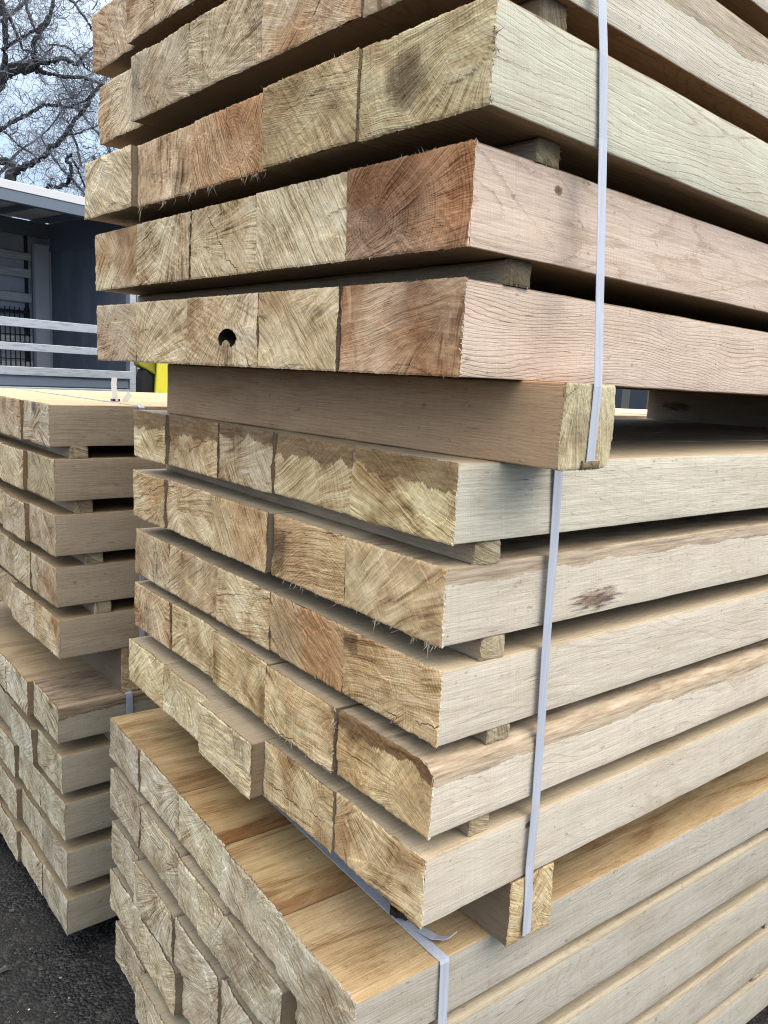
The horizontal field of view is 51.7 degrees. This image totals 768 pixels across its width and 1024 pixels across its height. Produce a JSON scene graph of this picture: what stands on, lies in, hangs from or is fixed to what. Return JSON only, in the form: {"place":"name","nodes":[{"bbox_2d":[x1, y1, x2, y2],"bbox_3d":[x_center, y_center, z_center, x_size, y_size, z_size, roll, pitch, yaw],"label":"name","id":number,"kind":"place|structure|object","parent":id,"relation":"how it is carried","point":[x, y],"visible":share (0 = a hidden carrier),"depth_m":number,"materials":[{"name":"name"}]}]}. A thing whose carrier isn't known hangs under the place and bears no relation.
{"place":"outdoors","nodes":[
{"label":"outdoors","id":0,"kind":"place"},
{"bbox_2d":[0,0,119,223],"label":"sky","id":1,"kind":"structure","parent":0,"point":[18,83],"materials":[{"name":"white"}]},
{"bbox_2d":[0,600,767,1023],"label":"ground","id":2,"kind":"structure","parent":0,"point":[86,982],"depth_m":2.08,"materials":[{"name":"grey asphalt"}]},
{"bbox_2d":[0,0,114,220],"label":"bare tree","id":3,"kind":"object","parent":2,"relation":"on","point":[10,70],"visible":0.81,"depth_m":17.28,"materials":[{"name":"plant"}]},
{"bbox_2d":[0,178,139,391],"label":"building","id":4,"kind":"structure","parent":2,"relation":"on","point":[51,298],"depth_m":13.28,"materials":[{"name":"blue paint"}]},
{"bbox_3d":[-0.075,1.203,1.756,0.103,0.178,0.997,-4,12,-37],"label":"timber bearer","id":5,"kind":"object","parent":2,"relation":"on","visible":0},
{"bbox_2d":[115,920,147,992],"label":"oak timber","id":6,"kind":"object","parent":5,"relation":"on","point":[129,961],"visible":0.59,"depth_m":1.81,"materials":[{"name":"brown wood"}]},
{"bbox_2d":[110,867,141,951],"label":"oak timber","id":7,"kind":"object","parent":6,"relation":"on","point":[125,909],"visible":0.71,"depth_m":1.81,"materials":[{"name":"brown wood"}]},
{"bbox_2d":[110,819,146,892],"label":"oak timber","id":8,"kind":"object","parent":7,"relation":"on","point":[127,852],"visible":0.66,"depth_m":1.80,"materials":[{"name":"brown wood"}]},
{"bbox_2d":[110,767,149,847],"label":"oak timber","id":9,"kind":"object","parent":8,"relation":"on","point":[128,800],"visible":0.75,"depth_m":1.75,"materials":[{"name":"brown wood"}]},
{"bbox_2d":[109,708,192,791],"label":"oak timber","id":10,"kind":"object","parent":9,"relation":"on","point":[132,735],"visible":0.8,"depth_m":1.78,"materials":[{"name":"brown wood"}]},
{"bbox_3d":[1.366,1.098,2.831,0.103,0.174,0.997,-4,12,-37],"label":"timber bearer","id":11,"kind":"object","parent":2,"relation":"on","visible":0},
{"bbox_2d":[133,972,189,1023],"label":"oak timber","id":12,"kind":"object","parent":11,"relation":"on","point":[151,1006],"visible":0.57,"depth_m":1.65,"materials":[{"name":"brown wood"}]},
{"bbox_2d":[139,916,182,1015],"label":"oak timber","id":13,"kind":"object","parent":12,"relation":"on","point":[164,972],"visible":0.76,"depth_m":1.62,"materials":[{"name":"brown wood"}]},
{"bbox_2d":[133,858,184,961],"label":"oak timber","id":14,"kind":"object","parent":13,"relation":"on","point":[155,901],"visible":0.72,"depth_m":1.62,"materials":[{"name":"brown wood"}]},
{"bbox_2d":[138,804,189,900],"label":"oak timber","id":15,"kind":"object","parent":14,"relation":"on","point":[163,849],"visible":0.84,"depth_m":1.60,"materials":[{"name":"brown wood"}]},
{"bbox_2d":[140,737,227,837],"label":"oak timber","id":16,"kind":"object","parent":15,"relation":"on","point":[170,772],"visible":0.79,"depth_m":1.62,"materials":[{"name":"brown wood"}]},
{"bbox_2d":[693,966,767,1023],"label":"oak timber","id":17,"kind":"object","parent":11,"relation":"on","point":[746,1002],"visible":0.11,"depth_m":1.77,"materials":[{"name":"brown wood"}]},
{"bbox_2d":[626,926,767,1023],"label":"oak timber","id":18,"kind":"object","parent":17,"relation":"on","point":[702,992],"visible":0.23,"depth_m":1.66,"materials":[{"name":"brown wood"}]},
{"bbox_2d":[537,875,767,1023],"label":"oak timber","id":19,"kind":"object","parent":18,"relation":"on","point":[636,987],"visible":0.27,"depth_m":1.53,"materials":[{"name":"brown wood"}]},
{"bbox_2d":[294,829,767,1023],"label":"oak timber","id":20,"kind":"object","parent":19,"relation":"on","point":[538,991],"visible":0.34,"depth_m":1.39,"materials":[{"name":"brown wood"}]},
{"bbox_2d":[275,752,767,1023],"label":"oak timber","id":21,"kind":"object","parent":20,"relation":"on","point":[357,955],"visible":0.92,"depth_m":1.22,"materials":[{"name":"brown wood"}]},
{"bbox_2d":[750,971,761,981],"bbox_3d":[0.552,0.967,2.183,0.047,0.026,0.987,-4,12,-37],"label":"spacer stick","id":22,"kind":"object","parent":17,"relation":"on","point":[756,976],"visible":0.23,"depth_m":1.79,"materials":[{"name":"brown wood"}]},
{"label":"oak timber","id":23,"kind":"object","parent":22,"relation":"on","visible":0},
{"bbox_2d":[220,978,261,1023],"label":"oak timber","id":24,"kind":"object","parent":23,"relation":"on","point":[235,1008],"visible":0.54,"depth_m":1.36,"materials":[{"name":"brown wood"}]},
{"bbox_2d":[221,914,296,1023],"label":"oak timber","id":25,"kind":"object","parent":24,"relation":"on","point":[261,988],"visible":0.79,"depth_m":1.27,"materials":[{"name":"brown wood"}]},
{"bbox_2d":[220,823,357,966],"bbox_3d":[0.820,0.564,2.069,2.612,0.102,0.219,-4,12,-37],"label":"oak timber","id":26,"kind":"object","parent":25,"relation":"on","point":[269,879],"visible":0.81,"depth_m":1.30,"materials":[{"name":"brown wood"}]},
{"bbox_2d":[459,862,553,947],"bbox_3d":[-0.097,0.500,1.567,0.095,0.109,1.026,-4,12,-38],"label":"timber bearer","id":27,"kind":"object","parent":26,"relation":"on","point":[498,914],"visible":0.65,"depth_m":1.17,"materials":[{"name":"brown wood"}]},
{"bbox_2d":[198,696,279,799],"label":"oak timber","id":28,"kind":"object","parent":27,"relation":"on","point":[233,734],"visible":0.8,"depth_m":1.38,"materials":[{"name":"brown wood"}]},
{"bbox_2d":[334,696,767,929],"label":"oak timber","id":29,"kind":"object","parent":27,"relation":"on","point":[419,880],"visible":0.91,"depth_m":1.17,"materials":[{"name":"brown wood"}]},
{"bbox_2d":[456,813,488,837],"bbox_3d":[-0.168,0.345,1.465,0.039,0.036,0.986,-4,12,-37],"label":"spacer stick","id":30,"kind":"object","parent":29,"relation":"on","point":[475,826],"visible":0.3,"depth_m":1.08,"materials":[{"name":"brown wood"}]},
{"bbox_2d":[213,628,288,719],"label":"oak timber","id":31,"kind":"object","parent":30,"relation":"on","point":[241,662],"visible":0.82,"depth_m":1.39,"materials":[{"name":"brown wood"}]},
{"bbox_2d":[216,564,302,649],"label":"oak timber","id":32,"kind":"object","parent":31,"relation":"on","point":[243,595],"visible":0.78,"depth_m":1.38,"materials":[{"name":"brown wood"}]},
{"bbox_2d":[211,494,303,572],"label":"oak timber","id":33,"kind":"object","parent":32,"relation":"on","point":[243,528],"visible":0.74,"depth_m":1.35,"materials":[{"name":"brown wood"}]},
{"bbox_2d":[218,423,767,492],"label":"oak timber","id":34,"kind":"object","parent":33,"relation":"on","point":[247,454],"visible":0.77,"depth_m":1.35,"materials":[{"name":"brown wood"}]},
{"bbox_2d":[336,638,767,840],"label":"oak timber","id":35,"kind":"object","parent":30,"relation":"on","point":[426,790],"visible":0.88,"depth_m":1.14,"materials":[{"name":"brown wood"}]},
{"bbox_2d":[472,723,509,743],"bbox_3d":[-0.149,0.220,1.450,0.046,0.027,0.986,-5,12,-38],"label":"spacer stick","id":36,"kind":"object","parent":35,"relation":"on","point":[493,735],"visible":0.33,"depth_m":1.07,"materials":[{"name":"brown wood"}]},
{"bbox_2d":[169,542,243,620],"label":"oak timber","id":37,"kind":"object","parent":36,"relation":"on","point":[193,574],"visible":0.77,"depth_m":1.53,"materials":[{"name":"brown wood"}]},
{"bbox_2d":[269,588,374,691],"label":"oak timber","id":38,"kind":"object","parent":36,"relation":"on","point":[307,630],"visible":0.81,"depth_m":1.22,"materials":[{"name":"brown wood"}]},
{"bbox_2d":[341,574,767,747],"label":"oak timber","id":39,"kind":"object","parent":35,"relation":"on","point":[435,697],"visible":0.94,"depth_m":1.14,"materials":[{"name":"brown wood"}]},
{"bbox_2d":[447,634,504,661],"bbox_3d":[-0.154,0.098,1.421,0.046,0.038,0.986,-4,12,-37],"label":"spacer stick","id":40,"kind":"object","parent":39,"relation":"on","point":[486,649],"visible":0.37,"depth_m":1.04,"materials":[{"name":"brown wood"}]},
{"bbox_2d":[166,479,244,546],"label":"oak timber","id":41,"kind":"object","parent":40,"relation":"on","point":[189,508],"visible":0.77,"depth_m":1.51,"materials":[{"name":"brown wood"}]},
{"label":"oak timber","id":42,"kind":"object","parent":11,"relation":"on","visible":0},
{"bbox_2d":[182,977,213,1023],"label":"oak timber","id":43,"kind":"object","parent":42,"relation":"on","point":[193,1012],"visible":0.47,"depth_m":1.55,"materials":[{"name":"brown wood"}]},
{"bbox_2d":[174,915,228,1023],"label":"oak timber","id":44,"kind":"object","parent":43,"relation":"on","point":[199,967],"visible":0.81,"depth_m":1.46,"materials":[{"name":"brown wood"}]},
{"bbox_2d":[176,854,231,963],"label":"oak timber","id":45,"kind":"object","parent":44,"relation":"on","point":[204,907],"visible":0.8,"depth_m":1.43,"materials":[{"name":"brown wood"}]},
{"bbox_2d":[178,780,291,891],"bbox_3d":[0.695,0.530,2.227,2.594,0.105,0.206,-4,12,-37],"label":"oak timber","id":46,"kind":"object","parent":45,"relation":"on","point":[213,818],"visible":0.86,"depth_m":1.46,"materials":[{"name":"brown wood"}]},
{"bbox_3d":[0.500,0.933,3.838,0.103,0.078,0.992,-5,12,-39],"label":"timber bearer","id":47,"kind":"object","parent":2,"relation":"on","visible":0},
{"bbox_2d":[43,862,116,935],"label":"oak timber","id":48,"kind":"object","parent":47,"relation":"on","point":[81,906],"visible":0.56,"depth_m":2.13,"materials":[{"name":"brown wood"}]},
{"bbox_3d":[0.627,0.772,3.903,0.045,0.041,0.985,-5,12,-39],"label":"spacer stick","id":49,"kind":"object","parent":48,"relation":"on","visible":0},
{"bbox_2d":[42,817,116,888],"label":"oak timber","id":50,"kind":"object","parent":49,"relation":"on","point":[80,859],"visible":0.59,"depth_m":2.11,"materials":[{"name":"brown wood"}]},
{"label":"oak timber","id":51,"kind":"object","parent":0,"visible":0},
{"bbox_3d":[0.651,0.018,3.776,0.045,0.037,0.986,-5,12,-40],"label":"spacer stick","id":52,"kind":"object","parent":51,"relation":"on","visible":0},
{"bbox_2d":[31,549,147,607],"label":"oak timber","id":53,"kind":"object","parent":52,"relation":"on","point":[63,581],"visible":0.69,"depth_m":2.00,"materials":[{"name":"brown wood"}]},
{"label":"spacer stick","id":54,"kind":"object","parent":53,"relation":"on","visible":0},
{"bbox_2d":[29,497,159,556],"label":"oak timber","id":55,"kind":"object","parent":54,"relation":"on","point":[106,525],"visible":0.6,"depth_m":1.97,"materials":[{"name":"brown wood"}]},
{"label":"oak timber","id":56,"kind":"object","parent":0,"visible":0},
{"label":"spacer stick","id":57,"kind":"object","parent":56,"relation":"on","visible":0},
{"bbox_2d":[27,449,165,501],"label":"oak timber","id":58,"kind":"object","parent":57,"relation":"on","point":[95,474],"visible":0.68,"depth_m":1.95,"materials":[{"name":"brown wood"}]},
{"label":"spacer stick","id":59,"kind":"object","parent":58,"relation":"on","visible":0},
{"bbox_2d":[23,399,646,447],"bbox_3d":[0.143,-0.304,2.760,2.596,0.105,0.201,-5,12,-40],"label":"oak timber","id":60,"kind":"object","parent":59,"relation":"on","point":[49,423],"visible":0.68,"depth_m":1.93,"materials":[{"name":"brown wood"}]},
{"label":"oak timber","id":61,"kind":"object","parent":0,"visible":0},
{"label":"spacer stick","id":62,"kind":"object","parent":61,"relation":"on","visible":0},
{"bbox_2d":[40,772,118,840],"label":"oak timber","id":63,"kind":"object","parent":62,"relation":"on","point":[78,813],"visible":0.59,"depth_m":2.09,"materials":[{"name":"brown wood"}]},
{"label":"spacer stick","id":64,"kind":"object","parent":63,"relation":"on","visible":0},
{"bbox_2d":[37,728,117,794],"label":"oak timber","id":65,"kind":"object","parent":64,"relation":"on","point":[73,765],"visible":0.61,"depth_m":2.06,"materials":[{"name":"brown wood"}]},
{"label":"spacer stick","id":66,"kind":"object","parent":65,"relation":"on","visible":0},
{"bbox_2d":[33,669,160,743],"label":"oak timber","id":67,"kind":"object","parent":66,"relation":"on","point":[73,706],"visible":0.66,"depth_m":2.06,"materials":[{"name":"brown wood"}]},
{"bbox_3d":[0.521,0.203,3.716,0.105,0.130,0.997,-5,12,-40],"label":"timber bearer","id":68,"kind":"object","parent":67,"relation":"on","visible":0},
{"bbox_2d":[34,597,149,658],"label":"oak timber","id":69,"kind":"object","parent":68,"relation":"on","point":[68,631],"visible":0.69,"depth_m":2.02,"materials":[{"name":"brown wood"}]},
{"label":"spacer stick","id":70,"kind":"object","parent":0,"visible":0},
{"bbox_2d":[84,145,176,226],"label":"oak timber","id":71,"kind":"object","parent":70,"relation":"on","point":[111,188],"visible":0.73,"depth_m":1.43,"materials":[{"name":"brown wood"}]},
{"bbox_2d":[519,0,567,31],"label":"spacer stick","id":72,"kind":"object","parent":71,"relation":"on","point":[554,12],"visible":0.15,"depth_m":0.85,"materials":[{"name":"brown wood"}]},
{"bbox_2d":[98,68,170,148],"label":"oak timber","id":73,"kind":"object","parent":72,"relation":"on","point":[118,129],"visible":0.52,"depth_m":1.44,"materials":[{"name":"brown wood"}]},
{"bbox_2d":[137,123,236,219],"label":"oak timber","id":74,"kind":"object","parent":70,"relation":"on","point":[165,170],"visible":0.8,"depth_m":1.30,"materials":[{"name":"brown wood"}]},
{"bbox_2d":[193,93,308,198],"bbox_3d":[0.746,-0.616,2.002,2.616,0.120,0.208,-5,13,-41],"label":"oak timber","id":75,"kind":"object","parent":70,"relation":"on","point":[227,151],"visible":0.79,"depth_m":1.15,"materials":[{"name":"brown wood"}]},
{"bbox_2d":[261,47,405,179],"bbox_3d":[0.874,-0.591,1.847,2.612,0.108,0.207,-5,13,-41],"label":"oak timber","id":76,"kind":"object","parent":70,"relation":"on","point":[310,123],"visible":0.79,"depth_m":0.99,"materials":[{"name":"brown wood"}]},
{"bbox_2d":[363,0,767,142],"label":"oak timber","id":77,"kind":"object","parent":76,"relation":"on","point":[711,56],"visible":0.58,"depth_m":1.02,"materials":[{"name":"brown wood"}]},
{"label":"spacer stick","id":78,"kind":"object","parent":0,"visible":0},
{"bbox_2d":[131,23,225,131],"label":"oak timber","id":79,"kind":"object","parent":78,"relation":"on","point":[162,99],"visible":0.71,"depth_m":1.28,"materials":[{"name":"brown wood"}]},
{"bbox_2d":[188,0,295,106],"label":"oak timber","id":80,"kind":"object","parent":78,"relation":"on","point":[227,67],"visible":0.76,"depth_m":1.13,"materials":[{"name":"brown wood"}]},
{"bbox_2d":[262,0,399,72],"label":"oak timber","id":81,"kind":"object","parent":78,"relation":"on","point":[298,36],"visible":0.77,"depth_m":1.00,"materials":[{"name":"brown wood"}]},
{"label":"spacer stick","id":82,"kind":"object","parent":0,"visible":0},
{"bbox_2d":[92,0,142,78],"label":"oak timber","id":83,"kind":"object","parent":82,"relation":"on","point":[114,52],"visible":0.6,"depth_m":1.45,"materials":[{"name":"brown wood"}]},
{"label":"spacer stick","id":84,"kind":"object","parent":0,"visible":0},
{"bbox_2d":[716,0,767,38],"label":"oak timber","id":85,"kind":"object","parent":84,"relation":"on","point":[753,14],"visible":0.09,"depth_m":1.14,"materials":[{"name":"brown wood"}]},
{"bbox_2d":[586,0,607,461],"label":"plastic strap","id":86,"kind":"object","parent":85,"relation":"attached to","point":[602,176],"visible":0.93,"depth_m":0.91,"materials":[{"name":"white plastic"}]},
{"bbox_3d":[1.379,0.382,2.723,0.095,0.108,1.026,-4,12,-38],"label":"timber bearer","id":87,"kind":"object","parent":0,"visible":0},
{"bbox_2d":[163,661,228,740],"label":"oak timber","id":88,"kind":"object","parent":87,"relation":"on","point":[188,686],"visible":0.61,"depth_m":1.57,"materials":[{"name":"brown wood"}]},
{"bbox_2d":[263,737,352,853],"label":"oak timber","id":89,"kind":"object","parent":87,"relation":"on","point":[300,788],"visible":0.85,"depth_m":1.25,"materials":[{"name":"brown wood"}]},
{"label":"spacer stick","id":90,"kind":"object","parent":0,"visible":0},
{"bbox_2d":[264,662,362,773],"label":"oak timber","id":91,"kind":"object","parent":90,"relation":"on","point":[302,709],"visible":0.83,"depth_m":1.22,"materials":[{"name":"brown wood"}]},
{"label":"spacer stick","id":92,"kind":"object","parent":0,"visible":0},
{"bbox_2d":[132,469,195,527],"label":"oak timber","id":93,"kind":"object","parent":92,"relation":"on","point":[150,489],"visible":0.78,"depth_m":1.65,"materials":[{"name":"brown wood"}]},
{"bbox_2d":[166,464,500,565],"bbox_3d":[-0.166,-0.030,1.379,0.045,0.034,0.987,-4,12,-37],"label":"spacer stick","id":94,"kind":"object","parent":93,"relation":"on","point":[480,553],"visible":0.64,"depth_m":1.14,"materials":[{"name":"brown wood"}]},
{"bbox_2d":[168,415,757,477],"bbox_3d":[0.661,-0.207,2.304,2.614,0.103,0.215,-4,12,-38],"label":"oak timber","id":95,"kind":"object","parent":94,"relation":"on","point":[194,444],"visible":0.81,"depth_m":1.50,"materials":[{"name":"brown wood"}]},
{"bbox_2d":[167,364,615,471],"bbox_3d":[-0.079,-0.176,1.292,0.106,0.106,0.976,-5,13,-41],"label":"timber bearer","id":96,"kind":"object","parent":95,"relation":"on","point":[540,424],"visible":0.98,"depth_m":1.08,"materials":[{"name":"brown wood"}]},
{"bbox_2d":[135,299,723,394],"bbox_3d":[0.577,-0.406,2.237,2.592,0.110,0.206,-5,13,-41],"label":"oak timber","id":97,"kind":"object","parent":96,"relation":"on","point":[161,331],"visible":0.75,"depth_m":1.38,"materials":[{"name":"brown wood"}]},
{"bbox_2d":[185,292,766,396],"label":"oak timber","id":98,"kind":"object","parent":96,"relation":"on","point":[222,330],"visible":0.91,"depth_m":1.23,"materials":[{"name":"brown wood"}]},
{"bbox_2d":[258,286,767,396],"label":"oak timber","id":99,"kind":"object","parent":96,"relation":"on","point":[300,329],"visible":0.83,"depth_m":1.07,"materials":[{"name":"brown wood"}]},
{"bbox_2d":[339,277,767,395],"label":"oak timber","id":100,"kind":"object","parent":96,"relation":"on","point":[461,327],"visible":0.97,"depth_m":0.97,"materials":[{"name":"brown wood"}]},
{"bbox_2d":[138,258,531,301],"bbox_3d":[-0.166,-0.350,1.266,0.045,0.033,0.985,-5,13,-40],"label":"spacer stick","id":101,"kind":"object","parent":100,"relation":"on","point":[512,272],"visible":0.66,"depth_m":1.02,"materials":[{"name":"brown wood"}]},
{"bbox_2d":[95,225,180,295],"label":"oak timber","id":102,"kind":"object","parent":101,"relation":"on","point":[116,265],"visible":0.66,"depth_m":1.49,"materials":[{"name":"brown wood"}]},
{"bbox_2d":[136,211,238,290],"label":"oak timber","id":103,"kind":"object","parent":101,"relation":"on","point":[163,256],"visible":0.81,"depth_m":1.33,"materials":[{"name":"brown wood"}]},
{"bbox_2d":[190,195,304,285],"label":"oak timber","id":104,"kind":"object","parent":101,"relation":"on","point":[223,242],"visible":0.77,"depth_m":1.19,"materials":[{"name":"brown wood"}]},
{"bbox_2d":[255,172,395,278],"bbox_3d":[0.856,-0.469,1.902,2.602,0.110,0.208,-5,13,-41],"label":"oak timber","id":105,"kind":"object","parent":101,"relation":"on","point":[301,230],"visible":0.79,"depth_m":1.04,"materials":[{"name":"brown wood"}]},
{"bbox_2d":[345,137,767,331],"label":"oak timber","id":106,"kind":"object","parent":101,"relation":"on","point":[471,200],"visible":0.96,"depth_m":0.94,"materials":[{"name":"brown wood"}]},
{"bbox_2d":[358,0,767,243],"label":"oak timber","id":107,"kind":"object","parent":106,"relation":"on","point":[496,73],"visible":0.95,"depth_m":0.88,"materials":[{"name":"brown wood"}]},
{"bbox_2d":[271,512,376,605],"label":"oak timber","id":108,"kind":"object","parent":92,"relation":"on","point":[309,552],"visible":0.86,"depth_m":1.20,"materials":[{"name":"brown wood"}]},
{"bbox_2d":[274,432,767,514],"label":"oak timber","id":109,"kind":"object","parent":108,"relation":"on","point":[316,470],"visible":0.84,"depth_m":1.21,"materials":[{"name":"brown wood"}]},
{"bbox_2d":[343,508,767,653],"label":"oak timber","id":110,"kind":"object","parent":92,"relation":"on","point":[434,599],"visible":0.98,"depth_m":1.11,"materials":[{"name":"brown wood"}]},
{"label":"spacer stick","id":111,"kind":"object","parent":110,"relation":"on","visible":0},
{"bbox_2d":[350,441,767,545],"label":"oak timber","id":112,"kind":"object","parent":111,"relation":"on","point":[447,499],"visible":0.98,"depth_m":1.08,"materials":[{"name":"brown wood"}]},
{"bbox_2d":[522,470,562,935],"bbox_3d":[0.153,0.260,1.190,0.041,0.704,0.218,-4,12,-38],"label":"plastic strap","id":113,"kind":"object","parent":112,"relation":"attached to","point":[549,599],"visible":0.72,"depth_m":1.11,"materials":[{"name":"white plastic"}]},
{"bbox_2d":[647,391,767,427],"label":"timber bearer","id":114,"kind":"object","parent":112,"relation":"on","point":[740,410],"visible":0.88,"depth_m":2.71,"materials":[{"name":"brown wood"}]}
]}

